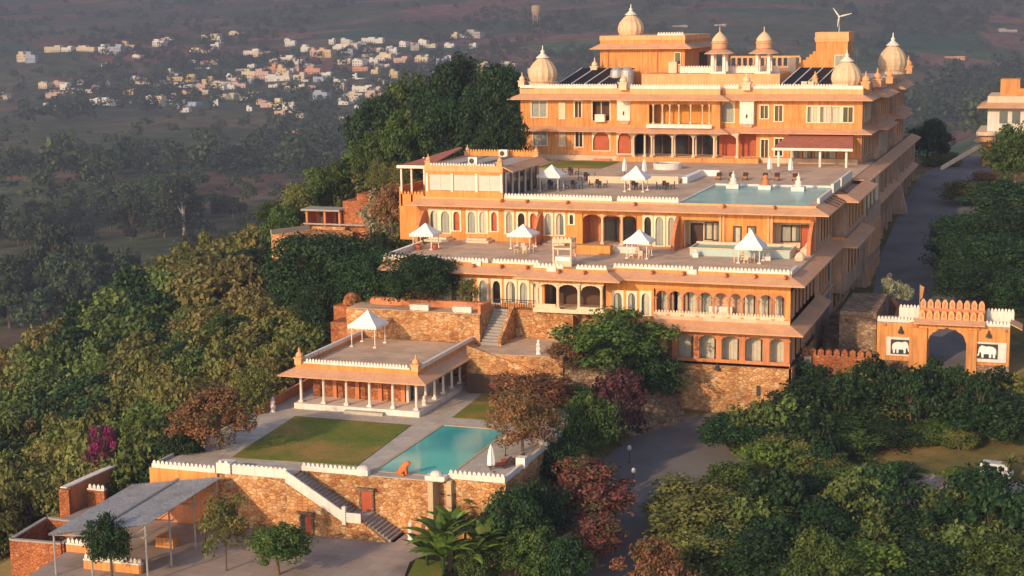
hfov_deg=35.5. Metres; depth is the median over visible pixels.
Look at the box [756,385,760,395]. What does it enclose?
wall hatch
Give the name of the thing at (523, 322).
stair wall
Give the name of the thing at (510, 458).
sun lounger
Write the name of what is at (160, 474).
ochre end wall
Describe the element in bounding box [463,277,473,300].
window
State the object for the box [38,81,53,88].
town house
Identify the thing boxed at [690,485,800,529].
tree
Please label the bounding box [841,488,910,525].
tree
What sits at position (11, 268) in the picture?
valley tree
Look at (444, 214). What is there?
window
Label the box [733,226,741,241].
small window
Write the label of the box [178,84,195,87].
town house
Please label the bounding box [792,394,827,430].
shrub
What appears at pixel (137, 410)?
shrub
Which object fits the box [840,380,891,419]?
shrub
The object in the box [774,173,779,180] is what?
chair
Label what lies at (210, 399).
tree
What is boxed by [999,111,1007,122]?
window
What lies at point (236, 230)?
valley tree
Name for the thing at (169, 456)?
deck kerb
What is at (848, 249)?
side window
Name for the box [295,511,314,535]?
red door
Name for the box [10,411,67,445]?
shrub
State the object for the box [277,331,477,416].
poolside pavilion
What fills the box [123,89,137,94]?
town house
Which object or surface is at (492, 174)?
dining hall
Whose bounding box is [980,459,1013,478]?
white van
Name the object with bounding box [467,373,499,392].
dark recess
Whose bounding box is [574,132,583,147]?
window
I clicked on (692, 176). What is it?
white sofa
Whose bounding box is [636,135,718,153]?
glazed doors
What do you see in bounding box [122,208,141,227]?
valley tree
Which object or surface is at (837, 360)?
battlement wall
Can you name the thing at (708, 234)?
recess window
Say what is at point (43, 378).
scrub
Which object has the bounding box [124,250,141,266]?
valley tree
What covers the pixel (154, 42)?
town house
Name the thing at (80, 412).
shrub
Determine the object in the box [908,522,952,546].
shrub
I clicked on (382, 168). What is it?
tree
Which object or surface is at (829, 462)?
tree
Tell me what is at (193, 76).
town house
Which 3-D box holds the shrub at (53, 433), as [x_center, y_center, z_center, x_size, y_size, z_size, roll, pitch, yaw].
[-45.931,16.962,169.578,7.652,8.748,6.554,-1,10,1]
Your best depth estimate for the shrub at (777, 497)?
132.12 m
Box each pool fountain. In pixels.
[726,171,740,188]
[758,175,772,189]
[791,173,805,191]
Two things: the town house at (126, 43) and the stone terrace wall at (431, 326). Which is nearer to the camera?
the stone terrace wall at (431, 326)
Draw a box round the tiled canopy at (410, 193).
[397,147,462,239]
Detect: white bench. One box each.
[409,303,430,310]
[452,305,473,312]
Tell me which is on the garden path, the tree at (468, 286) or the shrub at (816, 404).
the tree at (468, 286)
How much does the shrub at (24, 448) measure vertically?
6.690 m
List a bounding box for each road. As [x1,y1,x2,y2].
[536,156,992,575]
[826,464,1023,515]
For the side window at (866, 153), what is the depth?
226.10 m
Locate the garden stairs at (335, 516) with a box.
[285,470,402,542]
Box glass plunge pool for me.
[689,241,796,258]
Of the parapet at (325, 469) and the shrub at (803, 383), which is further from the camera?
the shrub at (803, 383)
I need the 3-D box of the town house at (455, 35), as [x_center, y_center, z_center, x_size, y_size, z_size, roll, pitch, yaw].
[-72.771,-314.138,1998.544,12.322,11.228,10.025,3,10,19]
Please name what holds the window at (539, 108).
in the palace
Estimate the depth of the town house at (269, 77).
1811.89 m
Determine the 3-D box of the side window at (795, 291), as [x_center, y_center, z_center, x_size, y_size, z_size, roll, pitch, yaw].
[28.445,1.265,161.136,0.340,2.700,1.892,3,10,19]
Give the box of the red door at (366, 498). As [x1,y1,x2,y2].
[355,487,374,511]
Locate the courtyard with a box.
[29,505,451,575]
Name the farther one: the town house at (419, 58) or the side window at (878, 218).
the town house at (419, 58)
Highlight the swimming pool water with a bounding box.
[378,426,505,473]
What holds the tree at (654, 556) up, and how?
on the ground at (786, 22)
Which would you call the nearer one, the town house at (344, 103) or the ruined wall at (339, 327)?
the ruined wall at (339, 327)
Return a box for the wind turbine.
[833,8,851,31]
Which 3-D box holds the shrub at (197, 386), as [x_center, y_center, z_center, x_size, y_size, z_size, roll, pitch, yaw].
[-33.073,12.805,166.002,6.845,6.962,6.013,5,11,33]
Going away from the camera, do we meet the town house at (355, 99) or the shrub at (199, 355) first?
the shrub at (199, 355)
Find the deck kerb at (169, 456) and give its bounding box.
[156,413,255,462]
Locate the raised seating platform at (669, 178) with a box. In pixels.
[588,174,687,183]
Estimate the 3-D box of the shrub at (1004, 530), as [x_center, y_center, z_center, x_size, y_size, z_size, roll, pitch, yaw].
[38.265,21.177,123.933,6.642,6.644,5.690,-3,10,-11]
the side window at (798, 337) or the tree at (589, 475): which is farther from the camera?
the side window at (798, 337)
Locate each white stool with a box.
[693,249,698,257]
[765,252,770,260]
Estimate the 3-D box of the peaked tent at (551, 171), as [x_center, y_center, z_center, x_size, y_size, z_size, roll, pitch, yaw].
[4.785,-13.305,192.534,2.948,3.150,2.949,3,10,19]
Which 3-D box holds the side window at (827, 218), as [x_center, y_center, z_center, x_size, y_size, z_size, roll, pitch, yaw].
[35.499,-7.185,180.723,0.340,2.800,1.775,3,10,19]
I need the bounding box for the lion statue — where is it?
[396,461,410,475]
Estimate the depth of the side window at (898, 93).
252.45 m
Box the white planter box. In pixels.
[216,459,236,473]
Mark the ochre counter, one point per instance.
(599, 249)
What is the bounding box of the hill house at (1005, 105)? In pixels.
[974,78,1023,165]
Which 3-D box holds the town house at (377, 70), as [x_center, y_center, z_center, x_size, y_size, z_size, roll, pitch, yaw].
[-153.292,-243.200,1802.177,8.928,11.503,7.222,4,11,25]
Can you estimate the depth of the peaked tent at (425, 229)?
179.34 m
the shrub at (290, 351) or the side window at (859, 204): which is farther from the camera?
the side window at (859, 204)
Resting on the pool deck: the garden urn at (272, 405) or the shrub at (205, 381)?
the garden urn at (272, 405)
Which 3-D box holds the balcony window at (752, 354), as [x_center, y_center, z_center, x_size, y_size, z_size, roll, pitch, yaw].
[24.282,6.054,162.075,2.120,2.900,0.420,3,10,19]
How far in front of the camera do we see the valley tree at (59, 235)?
554.59 m
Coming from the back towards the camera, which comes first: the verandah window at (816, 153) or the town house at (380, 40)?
the town house at (380, 40)
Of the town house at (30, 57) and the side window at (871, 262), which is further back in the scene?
the town house at (30, 57)
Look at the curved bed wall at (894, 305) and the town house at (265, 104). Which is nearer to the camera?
the curved bed wall at (894, 305)
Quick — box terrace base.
[219,428,600,567]
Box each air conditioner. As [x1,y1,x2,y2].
[468,157,477,163]
[499,149,507,156]
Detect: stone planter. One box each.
[795,252,805,260]
[800,247,806,255]
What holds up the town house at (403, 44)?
on the ground at (786, 22)
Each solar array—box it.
[558,67,634,85]
[782,67,835,84]
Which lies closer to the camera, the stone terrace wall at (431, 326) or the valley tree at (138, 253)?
the stone terrace wall at (431, 326)
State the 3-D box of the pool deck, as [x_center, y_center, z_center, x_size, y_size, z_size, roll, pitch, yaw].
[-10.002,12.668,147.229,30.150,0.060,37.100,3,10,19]
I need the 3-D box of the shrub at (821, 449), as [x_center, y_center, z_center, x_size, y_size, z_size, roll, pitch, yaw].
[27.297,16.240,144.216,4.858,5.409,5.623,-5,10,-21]
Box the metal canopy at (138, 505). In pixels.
[48,476,221,575]
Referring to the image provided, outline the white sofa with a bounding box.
[682,170,719,182]
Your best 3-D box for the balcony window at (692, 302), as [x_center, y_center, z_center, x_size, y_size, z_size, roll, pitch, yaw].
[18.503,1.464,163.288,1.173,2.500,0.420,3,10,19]
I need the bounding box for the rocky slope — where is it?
[565,350,685,435]
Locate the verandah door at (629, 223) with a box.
[623,217,635,240]
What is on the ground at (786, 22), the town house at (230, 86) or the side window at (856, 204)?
the town house at (230, 86)
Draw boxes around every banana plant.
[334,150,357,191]
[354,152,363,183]
[399,512,477,575]
[427,504,476,571]
[440,490,476,513]
[453,515,517,575]
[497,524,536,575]
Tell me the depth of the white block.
129.53 m
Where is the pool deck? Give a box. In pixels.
[164,387,605,483]
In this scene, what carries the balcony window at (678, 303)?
in the palace
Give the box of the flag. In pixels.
[919,284,923,305]
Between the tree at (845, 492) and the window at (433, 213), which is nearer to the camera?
the tree at (845, 492)
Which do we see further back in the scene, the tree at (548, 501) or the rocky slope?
the rocky slope
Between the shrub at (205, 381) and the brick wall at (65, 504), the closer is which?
the brick wall at (65, 504)
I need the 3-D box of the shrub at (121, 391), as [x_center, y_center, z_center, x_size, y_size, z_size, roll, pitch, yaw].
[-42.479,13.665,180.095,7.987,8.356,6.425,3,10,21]
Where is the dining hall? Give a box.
[424,145,548,198]
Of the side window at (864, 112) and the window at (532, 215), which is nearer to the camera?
the window at (532, 215)
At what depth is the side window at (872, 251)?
207.61 m
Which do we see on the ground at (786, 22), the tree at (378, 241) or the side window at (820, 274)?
the tree at (378, 241)
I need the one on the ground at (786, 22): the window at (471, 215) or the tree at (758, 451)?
the tree at (758, 451)
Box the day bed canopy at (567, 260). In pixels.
[552,236,575,266]
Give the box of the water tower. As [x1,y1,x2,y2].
[531,5,540,29]
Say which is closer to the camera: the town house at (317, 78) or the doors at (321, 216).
the doors at (321, 216)
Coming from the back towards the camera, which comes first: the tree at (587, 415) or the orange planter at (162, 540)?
the tree at (587, 415)
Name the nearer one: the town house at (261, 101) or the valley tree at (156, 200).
the valley tree at (156, 200)
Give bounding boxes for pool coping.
[372,424,511,475]
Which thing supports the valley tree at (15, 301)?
on the ground at (786, 22)
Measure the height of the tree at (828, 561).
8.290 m
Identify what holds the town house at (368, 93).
on the ground at (786, 22)
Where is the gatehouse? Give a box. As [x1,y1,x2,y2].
[876,298,1022,377]
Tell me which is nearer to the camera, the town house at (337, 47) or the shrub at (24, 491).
the shrub at (24, 491)
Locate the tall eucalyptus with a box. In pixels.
[162,174,200,234]
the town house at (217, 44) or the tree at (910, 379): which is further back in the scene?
the town house at (217, 44)
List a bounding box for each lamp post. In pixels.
[627,445,630,462]
[631,468,635,486]
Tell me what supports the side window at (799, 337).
in the palace
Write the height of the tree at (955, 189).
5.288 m
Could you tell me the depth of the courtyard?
125.22 m
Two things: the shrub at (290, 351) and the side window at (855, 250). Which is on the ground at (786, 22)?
the shrub at (290, 351)
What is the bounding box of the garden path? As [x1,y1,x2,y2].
[347,299,497,314]
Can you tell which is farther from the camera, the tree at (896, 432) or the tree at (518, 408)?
the tree at (896, 432)
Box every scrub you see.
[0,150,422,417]
[0,160,403,402]
[0,265,296,433]
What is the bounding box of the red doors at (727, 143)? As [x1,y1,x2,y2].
[719,134,755,155]
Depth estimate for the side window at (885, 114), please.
236.40 m
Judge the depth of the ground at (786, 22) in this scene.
1908.45 m
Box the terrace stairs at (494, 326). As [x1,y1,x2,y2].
[480,308,508,344]
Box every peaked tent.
[347,310,387,347]
[409,223,441,249]
[507,224,539,249]
[536,164,566,191]
[621,166,650,191]
[623,229,655,258]
[734,230,766,263]
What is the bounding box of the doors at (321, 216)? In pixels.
[319,211,338,223]
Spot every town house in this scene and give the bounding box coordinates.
[0,92,11,99]
[16,51,26,61]
[25,51,38,62]
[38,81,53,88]
[44,45,63,52]
[45,90,69,97]
[53,80,71,86]
[60,46,75,51]
[60,82,71,89]
[76,45,97,51]
[98,44,109,54]
[98,97,122,105]
[108,44,126,55]
[122,41,135,51]
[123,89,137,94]
[132,54,143,57]
[135,78,164,83]
[152,39,167,46]
[152,96,167,106]
[167,74,198,82]
[168,102,203,105]
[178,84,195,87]
[179,107,191,111]
[189,48,211,53]
[196,83,205,88]
[197,88,209,94]
[200,59,223,64]
[201,34,222,39]
[202,76,213,83]
[210,42,220,48]
[212,80,234,84]
[213,99,218,105]
[219,93,239,98]
[227,84,236,88]
[229,31,244,34]
[231,82,249,87]
[241,69,253,78]
[243,49,261,54]
[246,105,252,110]
[247,64,256,67]
[253,50,265,56]
[254,69,271,79]
[256,99,271,104]
[260,102,272,107]
[264,63,277,73]
[265,74,292,81]
[268,84,279,87]
[273,98,285,108]
[274,110,284,114]
[276,65,288,72]
[280,55,295,61]
[282,71,291,75]
[282,102,294,112]
[284,64,301,70]
[285,40,296,46]
[293,59,306,64]
[293,72,306,79]
[296,111,306,117]
[300,44,313,51]
[305,66,323,76]
[310,48,317,55]
[313,75,330,81]
[313,90,330,99]
[317,48,335,57]
[320,72,334,75]
[329,38,335,44]
[333,45,351,49]
[333,85,347,90]
[337,58,352,63]
[337,97,359,100]
[338,101,351,104]
[340,49,354,56]
[341,38,349,43]
[341,42,360,49]
[347,91,364,95]
[348,95,360,97]
[352,58,367,65]
[352,66,370,71]
[354,85,375,91]
[361,37,377,41]
[365,90,387,97]
[369,57,378,63]
[371,67,380,73]
[373,37,384,42]
[374,57,387,60]
[379,52,395,58]
[389,47,397,52]
[389,69,400,79]
[393,56,410,62]
[399,41,408,46]
[410,43,419,50]
[415,55,432,62]
[418,39,429,44]
[423,43,437,47]
[436,56,449,63]
[444,42,455,47]
[450,32,459,38]
[465,30,484,37]
[470,43,477,48]
[504,61,518,65]
[673,25,688,26]
[945,56,967,59]
[998,28,1016,31]
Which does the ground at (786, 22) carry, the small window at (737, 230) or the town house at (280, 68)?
the town house at (280, 68)
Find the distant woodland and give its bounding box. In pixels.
[0,0,1023,209]
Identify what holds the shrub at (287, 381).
on the ground at (786, 22)
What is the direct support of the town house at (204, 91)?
on the ground at (786, 22)
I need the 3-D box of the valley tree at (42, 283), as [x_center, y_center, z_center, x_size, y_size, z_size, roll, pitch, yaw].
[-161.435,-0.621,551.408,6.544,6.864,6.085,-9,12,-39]
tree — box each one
[0,193,12,230]
[0,212,20,240]
[0,229,10,240]
[0,254,41,298]
[0,274,22,305]
[0,293,27,327]
[2,295,9,318]
[3,214,30,245]
[14,208,30,216]
[15,286,64,328]
[16,220,35,245]
[21,199,43,217]
[21,209,55,239]
[25,246,33,266]
[26,222,77,283]
[28,254,49,280]
[31,250,77,303]
[32,278,50,287]
[39,198,57,213]
[44,204,73,224]
[50,198,80,220]
[53,271,102,311]
[58,273,104,303]
[58,405,75,421]
[65,242,110,288]
[68,240,104,267]
[79,510,134,575]
[81,222,99,240]
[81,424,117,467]
[83,251,116,286]
[85,186,126,213]
[97,242,141,284]
[98,211,119,228]
[105,192,129,213]
[106,183,147,202]
[110,272,124,291]
[112,196,151,229]
[113,265,140,290]
[113,412,150,449]
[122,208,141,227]
[122,225,137,240]
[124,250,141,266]
[128,367,165,384]
[143,176,172,207]
[146,206,169,232]
[146,206,185,237]
[146,217,162,235]
[147,180,172,208]
[155,415,209,457]
[162,380,258,450]
[165,190,202,229]
[165,250,200,268]
[167,196,205,230]
[179,279,227,308]
[181,222,194,230]
[181,231,197,243]
[192,493,257,570]
[195,195,205,210]
[197,309,253,344]
[204,222,217,232]
[209,196,225,213]
[210,193,224,208]
[210,202,223,217]
[212,230,227,238]
[212,245,271,272]
[221,196,247,216]
[228,364,272,414]
[230,228,243,233]
[235,215,246,226]
[237,521,318,574]
[242,213,261,228]
[250,198,283,221]
[257,228,376,312]
[258,224,300,256]
[259,201,302,248]
[262,273,307,311]
[277,182,319,225]
[292,165,336,206]
[292,273,379,334]
[296,231,406,283]
[309,159,354,206]
[322,167,350,201]
[328,245,413,309]
[338,89,405,165]
[348,128,401,190]
[356,187,399,234]
[364,157,393,188]
[367,182,403,245]
[372,69,431,122]
[376,104,445,170]
[379,251,463,303]
[387,161,420,186]
[401,61,474,146]
[405,91,481,176]
[420,51,486,134]
[445,84,520,157]
[451,537,508,575]
[455,278,482,302]
[459,58,528,113]
[471,106,531,156]
[471,479,551,575]
[480,389,564,451]
[487,369,575,415]
[498,524,560,575]
[522,475,579,536]
[538,533,594,575]
[539,340,597,368]
[539,433,588,490]
[546,454,637,529]
[547,305,683,375]
[555,383,597,406]
[556,385,630,459]
[561,512,632,567]
[590,365,648,446]
[609,535,702,575]
[611,347,691,396]
[636,472,742,539]
[656,518,775,575]
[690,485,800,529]
[693,410,799,447]
[699,459,764,494]
[702,525,823,575]
[731,439,799,472]
[732,472,821,514]
[736,430,820,473]
[745,399,799,424]
[761,372,890,424]
[778,524,857,575]
[788,502,888,556]
[805,450,857,477]
[813,464,870,481]
[820,418,885,465]
[821,533,915,575]
[832,404,892,429]
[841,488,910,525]
[845,415,920,453]
[847,369,926,422]
[874,510,949,553]
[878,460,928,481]
[881,538,998,575]
[897,364,957,418]
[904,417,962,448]
[905,117,956,165]
[917,230,981,270]
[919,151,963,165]
[922,212,1021,251]
[926,259,1009,308]
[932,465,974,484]
[933,178,986,203]
[933,231,1023,273]
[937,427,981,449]
[944,391,1023,446]
[952,372,984,393]
[952,530,1023,575]
[953,179,1023,217]
[963,201,1023,242]
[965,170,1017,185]
[978,120,1023,182]
[982,266,1023,313]
[991,448,1023,469]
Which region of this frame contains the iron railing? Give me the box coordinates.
[495,299,533,309]
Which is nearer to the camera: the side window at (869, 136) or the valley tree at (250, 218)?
the side window at (869, 136)
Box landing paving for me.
[477,337,573,357]
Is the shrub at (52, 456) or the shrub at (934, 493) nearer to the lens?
the shrub at (934, 493)
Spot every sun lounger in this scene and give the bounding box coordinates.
[489,456,512,469]
[501,452,525,461]
[715,172,721,179]
[742,172,748,180]
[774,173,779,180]
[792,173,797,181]
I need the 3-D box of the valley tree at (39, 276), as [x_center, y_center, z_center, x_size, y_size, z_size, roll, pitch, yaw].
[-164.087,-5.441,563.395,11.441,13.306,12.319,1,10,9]
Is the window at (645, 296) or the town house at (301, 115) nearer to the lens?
the window at (645, 296)
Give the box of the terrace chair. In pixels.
[638,251,642,259]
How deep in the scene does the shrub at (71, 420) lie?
171.64 m
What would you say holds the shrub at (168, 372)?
on the ground at (786, 22)
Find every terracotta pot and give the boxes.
[415,244,421,249]
[432,244,437,249]
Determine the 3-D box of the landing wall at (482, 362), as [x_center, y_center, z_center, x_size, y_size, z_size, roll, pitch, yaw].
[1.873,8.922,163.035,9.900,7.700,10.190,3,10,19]
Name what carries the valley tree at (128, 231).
on the ground at (786, 22)
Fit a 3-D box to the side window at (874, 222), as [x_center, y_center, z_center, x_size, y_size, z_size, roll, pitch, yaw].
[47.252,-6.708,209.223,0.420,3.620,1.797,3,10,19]
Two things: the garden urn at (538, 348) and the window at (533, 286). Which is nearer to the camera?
the garden urn at (538, 348)
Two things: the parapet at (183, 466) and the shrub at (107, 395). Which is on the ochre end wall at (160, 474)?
the parapet at (183, 466)
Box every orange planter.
[155,533,179,548]
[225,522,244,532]
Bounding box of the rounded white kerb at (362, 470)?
[352,465,370,475]
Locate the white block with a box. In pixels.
[425,470,447,481]
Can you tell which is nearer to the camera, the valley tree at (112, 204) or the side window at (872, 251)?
the side window at (872, 251)
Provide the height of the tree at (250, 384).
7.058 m
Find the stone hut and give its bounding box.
[301,191,382,239]
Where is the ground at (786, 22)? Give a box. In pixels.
[0,0,1023,575]
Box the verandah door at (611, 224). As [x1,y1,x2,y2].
[604,217,618,241]
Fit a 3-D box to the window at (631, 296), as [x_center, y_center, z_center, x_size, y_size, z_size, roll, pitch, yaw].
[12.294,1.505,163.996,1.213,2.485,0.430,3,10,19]
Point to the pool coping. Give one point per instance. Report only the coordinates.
(422, 438)
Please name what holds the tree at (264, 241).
on the ground at (786, 22)
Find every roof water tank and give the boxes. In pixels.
[610,67,621,86]
[621,67,633,86]
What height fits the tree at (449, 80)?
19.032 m
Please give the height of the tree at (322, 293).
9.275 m
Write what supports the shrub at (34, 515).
on the ground at (786, 22)
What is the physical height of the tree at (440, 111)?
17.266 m
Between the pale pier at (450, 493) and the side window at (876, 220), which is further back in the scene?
the side window at (876, 220)
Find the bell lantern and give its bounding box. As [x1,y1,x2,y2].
[714,362,719,370]
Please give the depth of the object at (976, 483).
134.12 m
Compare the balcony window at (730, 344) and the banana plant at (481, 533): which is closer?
the banana plant at (481, 533)
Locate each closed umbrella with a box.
[487,444,494,472]
[622,157,626,175]
[642,158,646,171]
[767,157,771,173]
[788,157,792,174]
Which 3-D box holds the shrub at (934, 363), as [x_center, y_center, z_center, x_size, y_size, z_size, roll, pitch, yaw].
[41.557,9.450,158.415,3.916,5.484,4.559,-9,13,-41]
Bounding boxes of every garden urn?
[270,396,275,411]
[407,522,413,539]
[422,395,426,405]
[536,339,541,354]
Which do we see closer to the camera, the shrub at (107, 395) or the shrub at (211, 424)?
the shrub at (211, 424)
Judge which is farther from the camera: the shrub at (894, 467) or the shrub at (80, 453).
the shrub at (80, 453)
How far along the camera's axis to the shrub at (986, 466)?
135.95 m
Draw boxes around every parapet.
[152,460,215,472]
[232,463,287,477]
[270,223,364,233]
[301,462,354,474]
[448,469,505,482]
[505,455,527,481]
[528,437,549,462]
[550,419,567,444]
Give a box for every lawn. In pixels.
[231,416,410,465]
[408,559,448,575]
[452,394,563,421]
[539,160,620,168]
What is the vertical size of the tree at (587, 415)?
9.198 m
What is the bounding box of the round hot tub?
[653,162,681,169]
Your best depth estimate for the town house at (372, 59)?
1850.64 m
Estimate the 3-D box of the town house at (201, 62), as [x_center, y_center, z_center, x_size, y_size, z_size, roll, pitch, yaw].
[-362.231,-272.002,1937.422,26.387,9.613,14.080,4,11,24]
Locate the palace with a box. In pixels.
[377,4,920,412]
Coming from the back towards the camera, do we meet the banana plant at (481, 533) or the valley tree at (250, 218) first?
the valley tree at (250, 218)
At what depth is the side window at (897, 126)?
254.52 m
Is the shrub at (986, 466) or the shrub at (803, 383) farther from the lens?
the shrub at (803, 383)
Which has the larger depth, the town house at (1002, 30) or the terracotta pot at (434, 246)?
the town house at (1002, 30)
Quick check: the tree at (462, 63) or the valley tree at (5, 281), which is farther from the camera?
the valley tree at (5, 281)
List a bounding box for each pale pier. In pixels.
[428,481,438,518]
[446,479,454,542]
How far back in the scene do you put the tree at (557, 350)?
156.87 m
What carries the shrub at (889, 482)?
on the ground at (786, 22)
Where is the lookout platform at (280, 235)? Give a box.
[271,229,352,265]
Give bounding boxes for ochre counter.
[573,243,612,254]
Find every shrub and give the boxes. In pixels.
[0,411,51,448]
[0,438,22,457]
[0,439,26,460]
[0,448,30,463]
[0,451,14,479]
[0,454,48,486]
[0,472,59,536]
[0,474,29,489]
[0,484,26,551]
[0,510,25,551]
[0,535,9,561]
[2,454,24,464]
[5,442,34,460]
[6,436,35,448]
[6,495,44,522]
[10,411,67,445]
[12,436,54,460]
[17,463,56,488]
[22,492,58,525]
[29,438,69,466]
[30,450,46,465]
[33,418,75,444]
[33,443,103,489]
[39,443,70,454]
[39,462,80,517]
[40,408,85,447]
[55,428,88,450]
[60,401,127,448]
[61,422,113,465]
[73,448,138,489]
[74,395,126,430]
[79,468,117,495]
[83,411,133,467]
[89,439,135,468]
[90,392,116,404]
[92,454,145,496]
[97,422,131,461]
[109,375,147,401]
[111,422,164,483]
[117,445,168,485]
[118,424,151,448]
[119,381,158,401]
[119,416,191,473]
[121,398,147,408]
[121,400,161,423]
[122,379,182,413]
[132,392,150,410]
[132,398,191,430]
[133,401,163,418]
[136,364,180,403]
[139,372,183,402]
[149,374,202,414]
[166,346,203,382]
[168,380,223,397]
[190,341,225,376]
[197,332,263,380]
[198,412,221,433]
[200,377,226,390]
[201,357,234,379]
[211,405,234,429]
[214,351,277,389]
[225,380,278,412]
[245,344,269,366]
[246,368,286,403]
[254,356,297,385]
[256,334,311,389]
[261,337,279,353]
[265,374,295,394]
[273,318,330,350]
[273,359,312,386]
[274,309,310,335]
[281,324,330,355]
[305,295,338,343]
[652,517,701,535]
[672,548,703,563]
[689,522,744,572]
[709,524,745,569]
[717,491,788,529]
[718,401,781,453]
[732,468,763,490]
[736,525,792,571]
[739,515,776,529]
[743,391,811,444]
[744,465,803,518]
[747,468,812,523]
[748,513,797,538]
[755,457,782,472]
[767,411,800,431]
[770,454,827,474]
[771,418,823,442]
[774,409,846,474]
[774,527,804,567]
[776,431,829,465]
[782,515,846,574]
[787,377,845,412]
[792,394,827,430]
[792,493,862,535]
[793,356,815,378]
[796,402,835,432]
[797,440,847,478]
[799,469,837,495]
[808,364,840,403]
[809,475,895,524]
[822,376,897,421]
[827,372,865,409]
[829,368,843,377]
[835,462,909,511]
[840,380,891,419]
[842,360,883,380]
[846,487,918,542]
[850,356,881,381]
[851,515,899,564]
[853,465,918,503]
[856,350,888,377]
[858,482,908,507]
[860,461,929,513]
[872,363,906,402]
[875,363,957,430]
[879,273,897,300]
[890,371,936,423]
[891,279,914,303]
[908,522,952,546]
[909,481,973,520]
[914,496,986,534]
[919,357,952,397]
[923,368,960,403]
[933,518,995,575]
[934,363,974,404]
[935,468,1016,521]
[937,391,998,434]
[943,461,1023,507]
[953,479,1023,534]
[954,370,1000,416]
[967,519,1018,563]
[968,502,1023,537]
[970,365,1019,394]
[979,385,1023,421]
[995,370,1023,394]
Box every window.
[428,208,438,229]
[429,174,450,190]
[437,287,448,299]
[439,209,451,233]
[449,277,461,299]
[451,209,461,231]
[454,175,474,190]
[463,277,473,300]
[466,209,476,233]
[477,209,488,233]
[477,278,488,301]
[478,175,499,191]
[489,210,498,231]
[491,278,501,304]
[504,210,513,233]
[504,279,517,302]
[516,211,525,228]
[518,280,529,304]
[528,211,537,228]
[530,100,547,117]
[530,281,541,304]
[532,131,547,145]
[543,211,553,235]
[554,211,565,235]
[567,213,574,224]
[574,100,581,116]
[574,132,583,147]
[612,290,623,313]
[626,291,636,314]
[640,291,651,315]
[642,215,652,245]
[653,215,665,246]
[660,291,670,311]
[666,215,675,246]
[674,52,680,64]
[674,291,684,312]
[678,334,692,357]
[688,292,696,312]
[700,335,715,358]
[702,292,712,313]
[704,222,712,239]
[712,222,718,240]
[722,336,738,359]
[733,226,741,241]
[744,294,754,315]
[746,338,761,360]
[747,226,755,233]
[759,104,768,118]
[759,295,768,316]
[760,139,768,156]
[770,339,783,362]
[772,296,782,317]
[773,104,783,121]
[773,137,783,156]
[781,225,790,241]
[789,151,798,157]
[790,225,799,241]
[792,337,797,359]
[793,288,797,314]
[794,337,798,357]
[797,288,800,310]
[797,337,801,352]
[799,337,803,351]
[801,288,804,306]
[802,151,811,157]
[805,284,808,302]
[806,105,818,122]
[808,281,811,298]
[808,326,813,338]
[812,278,814,294]
[814,151,823,157]
[818,271,821,293]
[819,105,831,122]
[819,217,822,242]
[821,267,824,289]
[823,217,825,239]
[824,265,827,286]
[826,217,828,237]
[827,151,835,157]
[827,263,829,283]
[829,215,831,233]
[830,106,841,122]
[832,293,836,310]
[834,55,842,66]
[836,294,840,305]
[842,106,853,122]
[847,203,851,229]
[847,248,850,273]
[850,248,853,269]
[851,203,854,225]
[853,248,856,266]
[854,203,857,222]
[857,247,859,260]
[858,202,860,219]
[861,199,863,216]
[863,103,865,122]
[863,135,865,156]
[865,135,867,154]
[866,102,867,121]
[868,101,869,120]
[868,135,870,152]
[868,234,871,255]
[868,263,870,285]
[870,261,872,281]
[871,224,873,252]
[872,258,874,277]
[873,222,874,250]
[875,220,876,248]
[877,218,878,246]
[878,216,880,243]
[879,130,881,150]
[880,99,882,117]
[882,98,884,116]
[882,130,883,148]
[884,97,886,115]
[884,130,885,147]
[886,97,888,114]
[886,130,887,145]
[896,119,898,137]
[897,93,898,108]
[899,90,900,107]
[899,119,900,136]
[901,119,903,134]
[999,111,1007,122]
[1012,111,1019,122]
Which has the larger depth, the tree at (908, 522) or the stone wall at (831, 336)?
the stone wall at (831, 336)
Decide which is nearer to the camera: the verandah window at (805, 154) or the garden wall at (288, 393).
the garden wall at (288, 393)
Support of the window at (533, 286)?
in the palace
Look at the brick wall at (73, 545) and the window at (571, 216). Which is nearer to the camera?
the brick wall at (73, 545)
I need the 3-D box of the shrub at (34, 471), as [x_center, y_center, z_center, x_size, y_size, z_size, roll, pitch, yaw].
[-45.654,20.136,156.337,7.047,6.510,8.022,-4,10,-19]
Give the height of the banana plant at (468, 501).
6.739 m
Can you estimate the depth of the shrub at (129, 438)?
150.33 m
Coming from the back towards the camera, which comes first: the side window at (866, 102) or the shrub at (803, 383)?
the side window at (866, 102)
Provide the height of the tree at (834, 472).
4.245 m
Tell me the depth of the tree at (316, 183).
242.84 m
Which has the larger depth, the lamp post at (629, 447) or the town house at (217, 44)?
the town house at (217, 44)
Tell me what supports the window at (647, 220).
in the palace
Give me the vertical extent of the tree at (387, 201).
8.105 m
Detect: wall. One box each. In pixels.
[9,516,83,575]
[58,488,71,517]
[60,465,117,513]
[66,538,88,553]
[83,553,143,573]
[87,483,106,505]
[149,467,218,489]
[157,491,220,525]
[253,378,311,414]
[331,292,361,342]
[346,305,498,375]
[370,296,490,313]
[467,345,570,393]
[497,303,576,345]
[614,246,640,253]
[691,223,702,244]
[800,225,809,247]
[800,346,875,377]
[822,311,839,354]
[839,292,887,356]
[890,298,899,315]
[940,142,984,169]

